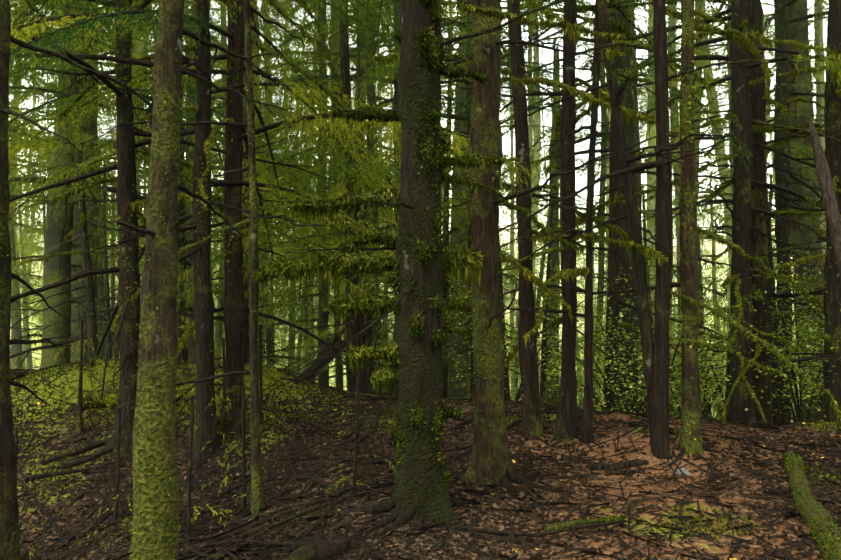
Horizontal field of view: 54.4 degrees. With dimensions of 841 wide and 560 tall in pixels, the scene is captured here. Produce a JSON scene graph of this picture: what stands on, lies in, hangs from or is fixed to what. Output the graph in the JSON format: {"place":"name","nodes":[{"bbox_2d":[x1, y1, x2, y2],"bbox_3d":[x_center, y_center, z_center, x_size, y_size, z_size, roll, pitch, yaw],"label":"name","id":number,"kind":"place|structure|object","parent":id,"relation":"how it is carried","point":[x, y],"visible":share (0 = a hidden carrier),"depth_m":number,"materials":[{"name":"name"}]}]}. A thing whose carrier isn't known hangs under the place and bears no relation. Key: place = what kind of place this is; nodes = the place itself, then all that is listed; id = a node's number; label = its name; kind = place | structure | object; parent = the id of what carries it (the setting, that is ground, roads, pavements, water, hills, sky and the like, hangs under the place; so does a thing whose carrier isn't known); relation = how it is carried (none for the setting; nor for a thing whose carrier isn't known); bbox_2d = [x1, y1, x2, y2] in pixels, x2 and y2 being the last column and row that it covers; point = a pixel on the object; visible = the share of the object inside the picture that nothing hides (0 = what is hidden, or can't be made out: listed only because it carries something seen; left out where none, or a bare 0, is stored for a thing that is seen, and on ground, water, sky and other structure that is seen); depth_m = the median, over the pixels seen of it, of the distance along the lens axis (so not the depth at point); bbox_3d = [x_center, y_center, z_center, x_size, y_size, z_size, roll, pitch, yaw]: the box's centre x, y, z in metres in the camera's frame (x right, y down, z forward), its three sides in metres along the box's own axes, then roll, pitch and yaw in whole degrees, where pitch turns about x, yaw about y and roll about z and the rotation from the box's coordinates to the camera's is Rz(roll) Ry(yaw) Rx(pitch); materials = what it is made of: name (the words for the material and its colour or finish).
{"place":"outdoors","nodes":[
{"label":"outdoors","id":0,"kind":"place"},
{"bbox_2d":[9,0,827,421],"label":"sky","id":1,"kind":"structure","parent":0,"point":[507,151],"materials":[{"name":"white"}]},
{"bbox_2d":[10,335,840,559],"bbox_3d":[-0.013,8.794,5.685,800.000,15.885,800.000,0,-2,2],"label":"fallen leaves","id":2,"kind":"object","parent":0,"point":[701,544],"depth_m":6.30,"materials":[{"name":"brown plant"}]},
{"bbox_2d":[0,0,840,559],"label":"tree","id":3,"kind":"object","parent":2,"relation":"on","point":[156,358],"depth_m":8.16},
{"bbox_2d":[0,0,840,559],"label":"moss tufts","id":4,"kind":"object","parent":2,"relation":"on","point":[464,264],"visible":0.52,"depth_m":6.23,"materials":[{"name":"green plant"}]},
{"bbox_2d":[10,363,840,559],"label":"forest floor","id":5,"kind":"structure","parent":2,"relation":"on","point":[402,543],"depth_m":6.64,"materials":[{"name":"brown soil"}]},
{"bbox_2d":[10,245,840,559],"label":"fallen branches","id":6,"kind":"object","parent":2,"relation":"on","point":[314,547],"visible":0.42,"depth_m":5.92,"materials":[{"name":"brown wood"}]},
{"bbox_2d":[333,225,840,422],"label":"understory shrub","id":7,"kind":"object","parent":2,"relation":"on","point":[675,381],"depth_m":11.13,"materials":[{"name":"green plant"}]},
{"bbox_2d":[675,467,690,475],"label":"stones","id":8,"kind":"object","parent":2,"relation":"on","point":[684,470],"visible":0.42,"depth_m":6.03,"materials":[{"name":"grey stone"}]},
{"bbox_2d":[809,119,840,278],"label":"broken snag","id":9,"kind":"object","parent":2,"relation":"on","point":[830,205],"visible":1,"depth_m":7.89,"materials":[{"name":"brown wood"}]}
]}

